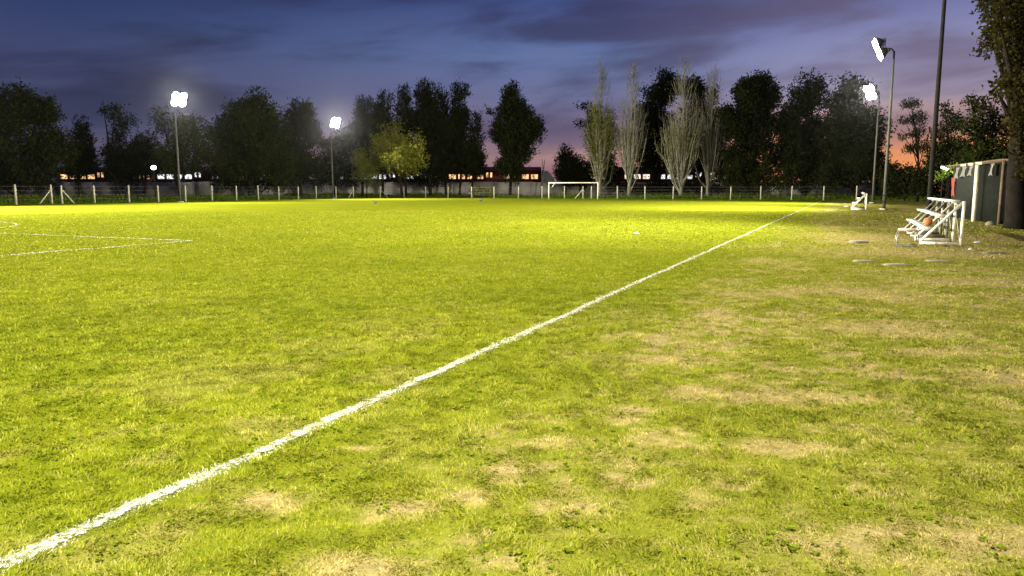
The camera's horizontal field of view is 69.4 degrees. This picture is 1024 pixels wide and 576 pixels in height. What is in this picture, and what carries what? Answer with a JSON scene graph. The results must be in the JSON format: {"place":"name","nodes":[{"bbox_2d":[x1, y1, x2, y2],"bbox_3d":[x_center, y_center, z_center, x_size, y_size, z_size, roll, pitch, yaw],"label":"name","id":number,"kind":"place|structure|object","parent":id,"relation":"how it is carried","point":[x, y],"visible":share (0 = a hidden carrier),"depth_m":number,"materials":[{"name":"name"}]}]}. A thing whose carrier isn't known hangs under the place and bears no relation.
{"place":"outdoors","nodes":[
{"label":"outdoors","id":0,"kind":"place"},
{"bbox_2d":[0,181,905,196],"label":"concrete wall","id":1,"kind":"structure","parent":0,"point":[390,188],"depth_m":148.61,"materials":[{"name":"grey concrete"}]},
{"bbox_2d":[0,0,1014,181],"label":"sky","id":2,"kind":"structure","parent":0,"point":[85,53],"materials":[{"name":"blue"}]},
{"bbox_2d":[0,198,1023,575],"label":"pitch","id":3,"kind":"object","parent":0,"point":[242,208],"visible":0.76,"depth_m":5.86,"materials":[{"name":"green plant"}]},
{"bbox_2d":[2,241,178,255],"bbox_3d":[-14.606,-0.095,12.639,0.175,0.027,22.707,3,8,24],"label":"penalty box line","id":4,"kind":"object","parent":3,"relation":"on","point":[91,248],"visible":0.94,"depth_m":19.84,"materials":[{"name":"white paint"}]},
{"bbox_2d":[9,233,192,240],"bbox_3d":[-28.095,-2.569,31.098,40.000,0.025,0.180,3,8,24],"label":"penalty box line","id":5,"kind":"object","parent":3,"relation":"on","point":[112,237],"visible":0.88,"depth_m":24.33,"materials":[{"name":"white paint"}]},
{"bbox_2d":[170,92,186,201],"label":"floodlight mast","id":6,"kind":"object","parent":3,"relation":"on","point":[175,101],"visible":1,"depth_m":87.88,"materials":[{"name":"metal"}]},
{"bbox_2d":[60,185,353,203],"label":"wire fence","id":7,"kind":"object","parent":3,"relation":"on","point":[128,190],"visible":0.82,"depth_m":86.93,"materials":[{"name":"metal"}]},
{"bbox_2d":[329,117,340,198],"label":"floodlight mast","id":8,"kind":"object","parent":3,"relation":"on","point":[333,123],"visible":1,"depth_m":118.72,"materials":[{"name":"metal"}]},
{"bbox_2d":[0,201,819,566],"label":"touch line","id":9,"kind":"object","parent":3,"relation":"on","point":[170,489],"visible":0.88,"depth_m":4.50,"materials":[{"name":"white paint"}]},
{"bbox_2d":[380,186,583,198],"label":"wire fence","id":10,"kind":"object","parent":3,"relation":"on","point":[471,192],"visible":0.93,"depth_m":127.32,"materials":[{"name":"concrete"}]},
{"bbox_2d":[0,295,1023,575],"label":"clover","id":11,"kind":"object","parent":3,"relation":"on","point":[604,527],"visible":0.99,"depth_m":5.25,"materials":[{"name":"green plant"}]},
{"bbox_2d":[591,186,857,199],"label":"wire fence","id":12,"kind":"object","parent":3,"relation":"on","point":[856,193],"visible":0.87,"depth_m":106.83,"materials":[{"name":"concrete"}]},
{"bbox_2d":[849,240,868,243],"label":"flat slab","id":13,"kind":"structure","parent":3,"relation":"on","point":[857,241],"depth_m":21.90,"materials":[{"name":"beige concrete"}]},
{"bbox_2d":[851,193,867,209],"bbox_3d":[27.845,-7.008,59.431,1.103,1.270,7.378,3,8,24],"label":"bleacher","id":14,"kind":"object","parent":3,"relation":"on","point":[858,200],"visible":1,"depth_m":56.72,"materials":[{"name":"white paint"}]},
{"bbox_2d":[853,260,873,261],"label":"flat slab","id":15,"kind":"structure","parent":3,"relation":"on","point":[863,260],"depth_m":16.23,"materials":[{"name":"beige concrete"}]},
{"bbox_2d":[863,84,879,202],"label":"floodlight mast","id":16,"kind":"object","parent":3,"relation":"on","point":[870,91],"visible":1,"depth_m":81.21,"materials":[{"name":"grey metal"}]},
{"bbox_2d":[872,38,894,209],"bbox_3d":[28.153,-12.433,56.545,1.739,12.850,1.810,3,8,18],"label":"floodlight mast","id":17,"kind":"object","parent":3,"relation":"on","point":[879,46],"visible":1,"depth_m":56.17,"materials":[{"name":"metal"}]},
{"bbox_2d":[883,263,908,265],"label":"flat slab","id":18,"kind":"structure","parent":3,"relation":"on","point":[895,264],"depth_m":15.44,"materials":[{"name":"beige concrete"}]},
{"bbox_2d":[894,228,918,246],"bbox_3d":[11.134,-1.429,20.862,0.575,0.482,0.696,3,8,24],"label":"tubular seat","id":19,"kind":"object","parent":3,"relation":"on","point":[908,229],"visible":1,"depth_m":20.64,"materials":[{"name":"white metal"}]},
{"bbox_2d":[919,0,946,229],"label":"floodlight mast","id":20,"kind":"object","parent":3,"relation":"on","point":[935,123],"visible":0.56,"depth_m":28.02,"materials":[{"name":"metal"}]},
{"bbox_2d":[904,197,965,244],"bbox_3d":[13.785,-2.313,24.425,1.103,1.270,7.378,3,8,24],"label":"bleacher","id":21,"kind":"object","parent":3,"relation":"on","point":[942,216],"visible":0.98,"depth_m":22.72,"materials":[{"name":"white paint"}]},
{"bbox_2d":[923,217,932,225],"bbox_3d":[12.524,-2.004,22.273,0.250,0.250,0.250,0,8,0],"label":"ball","id":22,"kind":"object","parent":21,"relation":"on","point":[927,221],"visible":1,"depth_m":22.19,"materials":[{"name":"orange rubber"}]},
{"bbox_2d":[925,260,951,261],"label":"flat slab","id":23,"kind":"structure","parent":3,"relation":"on","point":[938,260],"depth_m":16.34,"materials":[{"name":"beige concrete"}]},
{"bbox_2d":[934,161,957,213],"bbox_3d":[26.015,-5.985,44.965,1.337,3.467,3.098,6,10,39],"label":"sapling","id":24,"kind":"object","parent":3,"relation":"on","point":[942,174],"visible":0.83,"depth_m":44.85,"materials":[{"name":"green plant"}]},
{"bbox_2d":[947,159,1007,223],"bbox_3d":[24.982,-4.852,37.436,3.635,2.966,10.357,3,8,19],"label":"clubhouse hut","id":25,"kind":"object","parent":3,"relation":"on","point":[981,192],"visible":0.74,"depth_m":36.16,"materials":[{"name":"white paint"}]},
{"bbox_2d":[951,178,955,195],"bbox_3d":[25.077,-5.739,42.029,0.099,1.100,0.800,3,8,19],"label":"hanging cloth","id":26,"kind":"object","parent":25,"relation":"hanging from","point":[953,187],"visible":0.91,"depth_m":42.09,"materials":[{"name":"red fabric"}]},
{"bbox_2d":[953,167,959,178],"bbox_3d":[24.402,-6.295,40.572,0.144,0.610,0.900,3,8,19],"label":"hanging cloth","id":27,"kind":"object","parent":25,"relation":"hanging from","point":[956,173],"visible":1,"depth_m":40.55,"materials":[{"name":"white fabric"}]},
{"bbox_2d":[960,167,965,176],"bbox_3d":[23.915,-6.143,39.176,0.144,0.540,1.000,3,8,19],"label":"hanging cloth","id":28,"kind":"object","parent":25,"relation":"hanging from","point":[963,172],"visible":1,"depth_m":39.17,"materials":[{"name":"white fabric"}]},
{"bbox_2d":[967,166,972,175],"bbox_3d":[23.438,-5.976,37.816,0.144,0.510,0.800,3,8,19],"label":"hanging cloth","id":29,"kind":"object","parent":25,"relation":"hanging from","point":[970,171],"visible":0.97,"depth_m":37.79,"materials":[{"name":"white fabric"}]},
{"bbox_2d":[988,163,994,175],"bbox_3d":[22.156,-5.460,34.159,0.144,0.560,0.500,3,8,19],"label":"hanging cloth","id":30,"kind":"object","parent":25,"relation":"hanging from","point":[991,170],"visible":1,"depth_m":34.14,"materials":[{"name":"white fabric"}]},
{"bbox_2d":[986,221,995,224],"bbox_3d":[21.167,-2.832,32.695,0.427,0.260,0.315,0,8,0],"label":"rubble stone","id":31,"kind":"object","parent":3,"relation":"on","point":[990,223],"visible":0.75,"depth_m":32.59,"materials":[{"name":"grey stone"}]},
{"bbox_2d":[969,0,1023,228],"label":"overhanging tree","id":32,"kind":"object","parent":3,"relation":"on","point":[1010,81],"visible":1,"depth_m":28.86,"materials":[{"name":"green plant"}]},
{"label":"ground","id":33,"kind":"structure","parent":0,"visible":0},
{"bbox_2d":[0,165,66,195],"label":"undergrowth bush","id":34,"kind":"object","parent":33,"relation":"on","point":[28,185],"visible":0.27,"depth_m":116.79,"materials":[{"name":"green plant"}]},
{"bbox_2d":[14,184,52,204],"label":"wire fence","id":35,"kind":"object","parent":33,"relation":"on","point":[50,191],"visible":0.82,"depth_m":77.15,"materials":[{"name":"concrete"}]},
{"bbox_2d":[0,76,85,196],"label":"broad tree","id":36,"kind":"object","parent":33,"relation":"on","point":[42,149],"visible":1,"depth_m":108.58,"materials":[{"name":"green plant"}]},
{"bbox_2d":[61,113,100,195],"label":"cone tree","id":37,"kind":"object","parent":33,"relation":"on","point":[86,161],"visible":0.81,"depth_m":119.65,"materials":[{"name":"green plant"}]},
{"bbox_2d":[95,101,141,195],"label":"tufted tree","id":38,"kind":"object","parent":33,"relation":"on","point":[115,156],"visible":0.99,"depth_m":116.23,"materials":[{"name":"green plant"}]},
{"bbox_2d":[111,171,139,196],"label":"undergrowth bush","id":39,"kind":"object","parent":33,"relation":"on","point":[125,182],"visible":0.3,"depth_m":124.38,"materials":[{"name":"green plant"}]},
{"bbox_2d":[122,129,181,198],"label":"shrubby tree","id":40,"kind":"object","parent":33,"relation":"on","point":[142,146],"visible":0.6,"depth_m":122.11,"materials":[{"name":"green plant"}]},
{"bbox_2d":[151,166,155,196],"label":"street lamp","id":41,"kind":"object","parent":33,"relation":"on","point":[153,168],"visible":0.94,"depth_m":107.77,"materials":[{"name":"white glass"}]},
{"bbox_2d":[144,103,228,195],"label":"open tree","id":42,"kind":"object","parent":33,"relation":"on","point":[186,125],"visible":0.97,"depth_m":109.76,"materials":[{"name":"green plant"}]},
{"bbox_2d":[201,85,301,195],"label":"round tree","id":43,"kind":"object","parent":33,"relation":"on","point":[250,139],"visible":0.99,"depth_m":113.76,"materials":[{"name":"green plant"}]},
{"bbox_2d":[208,165,305,194],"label":"undergrowth bush","id":44,"kind":"object","parent":33,"relation":"on","point":[267,186],"visible":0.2,"depth_m":122.36,"materials":[{"name":"green plant"}]},
{"bbox_2d":[280,96,329,196],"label":"tall tree","id":45,"kind":"object","parent":33,"relation":"on","point":[301,124],"visible":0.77,"depth_m":124.52,"materials":[{"name":"green plant"}]},
{"bbox_2d":[305,126,365,194],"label":"thin dark tree","id":46,"kind":"object","parent":33,"relation":"on","point":[341,151],"visible":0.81,"depth_m":134.59,"materials":[{"name":"green plant"}]},
{"bbox_2d":[315,174,361,194],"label":"undergrowth bush","id":47,"kind":"object","parent":33,"relation":"on","point":[349,184],"visible":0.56,"depth_m":138.06,"materials":[{"name":"green plant"}]},
{"bbox_2d":[346,93,376,196],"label":"casuarina","id":48,"kind":"object","parent":33,"relation":"on","point":[362,126],"visible":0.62,"depth_m":135.62,"materials":[{"name":"green plant"}]},
{"bbox_2d":[348,145,382,197],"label":"yellow bush","id":49,"kind":"object","parent":33,"relation":"on","point":[367,168],"visible":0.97,"depth_m":128.48,"materials":[{"name":"green plant"}]},
{"bbox_2d":[368,89,395,195],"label":"casuarina","id":50,"kind":"object","parent":33,"relation":"on","point":[381,113],"visible":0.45,"depth_m":136.47,"materials":[{"name":"green plant"}]},
{"bbox_2d":[369,116,430,197],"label":"yellow tree","id":51,"kind":"object","parent":33,"relation":"on","point":[389,147],"visible":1,"depth_m":125.92,"materials":[{"name":"green plant"}]},
{"bbox_2d":[388,83,420,196],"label":"casuarina","id":52,"kind":"object","parent":33,"relation":"on","point":[401,112],"visible":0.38,"depth_m":134.25,"materials":[{"name":"green plant"}]},
{"bbox_2d":[407,173,455,190],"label":"undergrowth bush","id":53,"kind":"object","parent":33,"relation":"on","point":[421,181],"visible":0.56,"depth_m":142.06,"materials":[{"name":"green plant"}]},
{"bbox_2d":[408,76,462,195],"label":"casuarina","id":54,"kind":"object","parent":33,"relation":"on","point":[434,128],"visible":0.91,"depth_m":133.78,"materials":[{"name":"green plant"}]},
{"bbox_2d":[437,86,452,194],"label":"casuarina","id":55,"kind":"object","parent":33,"relation":"on","point":[444,98],"visible":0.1,"depth_m":138.00,"materials":[{"name":"green plant"}]},
{"bbox_2d":[446,79,474,194],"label":"casuarina","id":56,"kind":"object","parent":33,"relation":"on","point":[459,114],"visible":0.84,"depth_m":134.68,"materials":[{"name":"green plant"}]},
{"bbox_2d":[0,192,944,204],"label":"verge weeds","id":57,"kind":"object","parent":33,"relation":"on","point":[5,200],"visible":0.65,"depth_m":113.77,"materials":[{"name":"green plant"}]},
{"bbox_2d":[458,106,488,191],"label":"casuarina","id":58,"kind":"object","parent":33,"relation":"on","point":[477,168],"visible":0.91,"depth_m":135.00,"materials":[{"name":"green plant"}]},
{"bbox_2d":[468,182,498,197],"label":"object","id":59,"kind":"object","parent":33,"relation":"on","point":[489,189],"visible":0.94,"depth_m":131.48,"materials":[{"name":"green plant"}]},
{"bbox_2d":[481,78,547,195],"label":"casuarina","id":60,"kind":"object","parent":33,"relation":"on","point":[513,134],"visible":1,"depth_m":132.49,"materials":[{"name":"green plant"}]},
{"bbox_2d":[540,160,544,194],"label":"dead trunk","id":61,"kind":"object","parent":33,"relation":"on","point":[542,178],"visible":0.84,"depth_m":144.33,"materials":[{"name":"wood"}]},
{"bbox_2d":[551,142,581,194],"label":"tree","id":62,"kind":"object","parent":33,"relation":"on","point":[565,162],"visible":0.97,"depth_m":141.57,"materials":[{"name":"green plant"}]},
{"bbox_2d":[548,182,598,198],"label":"football goal","id":63,"kind":"object","parent":33,"relation":"on","point":[572,182],"visible":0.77,"depth_m":114.90,"materials":[{"name":"white paint"}]},
{"bbox_2d":[563,154,594,193],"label":"tree","id":64,"kind":"object","parent":33,"relation":"on","point":[586,176],"visible":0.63,"depth_m":141.99,"materials":[{"name":"green plant"}]},
{"bbox_2d":[572,100,624,195],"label":"evergreen tree","id":65,"kind":"object","parent":33,"relation":"on","point":[615,173],"visible":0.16,"depth_m":142.54,"materials":[{"name":"green plant"}]},
{"bbox_2d":[577,54,622,195],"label":"bare poplar","id":66,"kind":"object","parent":33,"relation":"on","point":[599,145],"visible":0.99,"depth_m":134.60,"materials":[{"name":"green plant"}]},
{"bbox_2d":[613,59,657,195],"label":"bare poplar","id":67,"kind":"object","parent":33,"relation":"on","point":[628,145],"visible":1,"depth_m":132.90,"materials":[{"name":"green plant"}]},
{"bbox_2d":[621,64,697,194],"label":"evergreen tree","id":68,"kind":"object","parent":33,"relation":"on","point":[652,108],"visible":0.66,"depth_m":141.03,"materials":[{"name":"green plant"}]},
{"bbox_2d":[605,176,725,194],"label":"undergrowth bush","id":69,"kind":"object","parent":33,"relation":"on","point":[660,185],"visible":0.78,"depth_m":141.53,"materials":[{"name":"green plant"}]},
{"bbox_2d":[654,54,709,194],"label":"bare poplar","id":70,"kind":"object","parent":33,"relation":"on","point":[679,141],"visible":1,"depth_m":129.10,"materials":[{"name":"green plant"}]},
{"bbox_2d":[675,72,731,194],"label":"evergreen tree","id":71,"kind":"object","parent":33,"relation":"on","point":[699,90],"visible":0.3,"depth_m":142.19,"materials":[{"name":"green plant"}]},
{"bbox_2d":[694,60,726,195],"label":"bare poplar","id":72,"kind":"object","parent":33,"relation":"on","point":[707,148],"visible":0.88,"depth_m":132.95,"materials":[{"name":"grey plant"}]},
{"bbox_2d":[713,69,787,195],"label":"evergreen tree","id":73,"kind":"object","parent":33,"relation":"on","point":[747,125],"visible":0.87,"depth_m":123.38,"materials":[{"name":"green plant"}]},
{"bbox_2d":[720,157,784,195],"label":"undergrowth bush","id":74,"kind":"object","parent":33,"relation":"on","point":[766,182],"visible":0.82,"depth_m":122.13,"materials":[{"name":"green plant"}]},
{"bbox_2d":[768,160,832,195],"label":"undergrowth bush","id":75,"kind":"object","parent":33,"relation":"on","point":[790,174],"visible":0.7,"depth_m":118.92,"materials":[{"name":"green plant"}]},
{"bbox_2d":[768,67,833,195],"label":"evergreen tree","id":76,"kind":"object","parent":33,"relation":"on","point":[802,141],"visible":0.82,"depth_m":121.83,"materials":[{"name":"green plant"}]},
{"bbox_2d":[811,70,896,196],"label":"evergreen tree","id":77,"kind":"object","parent":33,"relation":"on","point":[853,126],"visible":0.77,"depth_m":117.74,"materials":[{"name":"green plant"}]},
{"bbox_2d":[808,155,904,197],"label":"thicket","id":78,"kind":"object","parent":33,"relation":"on","point":[860,171],"visible":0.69,"depth_m":110.18,"materials":[{"name":"green plant"}]},
{"bbox_2d":[894,96,930,201],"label":"airy tree","id":79,"kind":"object","parent":33,"relation":"on","point":[915,133],"visible":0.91,"depth_m":90.13,"materials":[{"name":"green plant"}]},
{"bbox_2d":[875,151,995,201],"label":"dense hedge","id":80,"kind":"object","parent":33,"relation":"on","point":[914,184],"visible":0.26,"depth_m":87.04,"materials":[{"name":"green plant"}]},
{"bbox_2d":[939,165,947,212],"bbox_3d":[26.483,-6.000,45.516,0.356,3.090,0.240,0,8,0],"label":"yard lamp","id":81,"kind":"object","parent":33,"relation":"on","point":[942,166],"visible":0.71,"depth_m":45.51,"materials":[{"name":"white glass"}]},
{"bbox_2d":[920,99,980,202],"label":"tree","id":82,"kind":"object","parent":33,"relation":"on","point":[944,152],"visible":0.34,"depth_m":78.03,"materials":[{"name":"green plant"}]},
{"bbox_2d":[951,90,1009,163],"bbox_3d":[42.128,-12.167,65.572,7.788,10.244,6.794,0,8,0],"label":"tree","id":83,"kind":"object","parent":33,"relation":"on","point":[983,146],"visible":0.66,"depth_m":64.15,"materials":[{"name":"green plant"}]},
{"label":"railway embankment","id":84,"kind":"structure","parent":33,"relation":"on","visible":0},
{"bbox_2d":[58,167,553,181],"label":"passenger train","id":85,"kind":"object","parent":84,"relation":"on","point":[532,174],"visible":0.27,"depth_m":158.26,"materials":[{"name":"paint"}]},
{"bbox_2d":[593,167,723,181],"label":"passenger train","id":86,"kind":"object","parent":84,"relation":"on","point":[642,177],"visible":0.22,"depth_m":158.24,"materials":[{"name":"red paint"}]}
]}

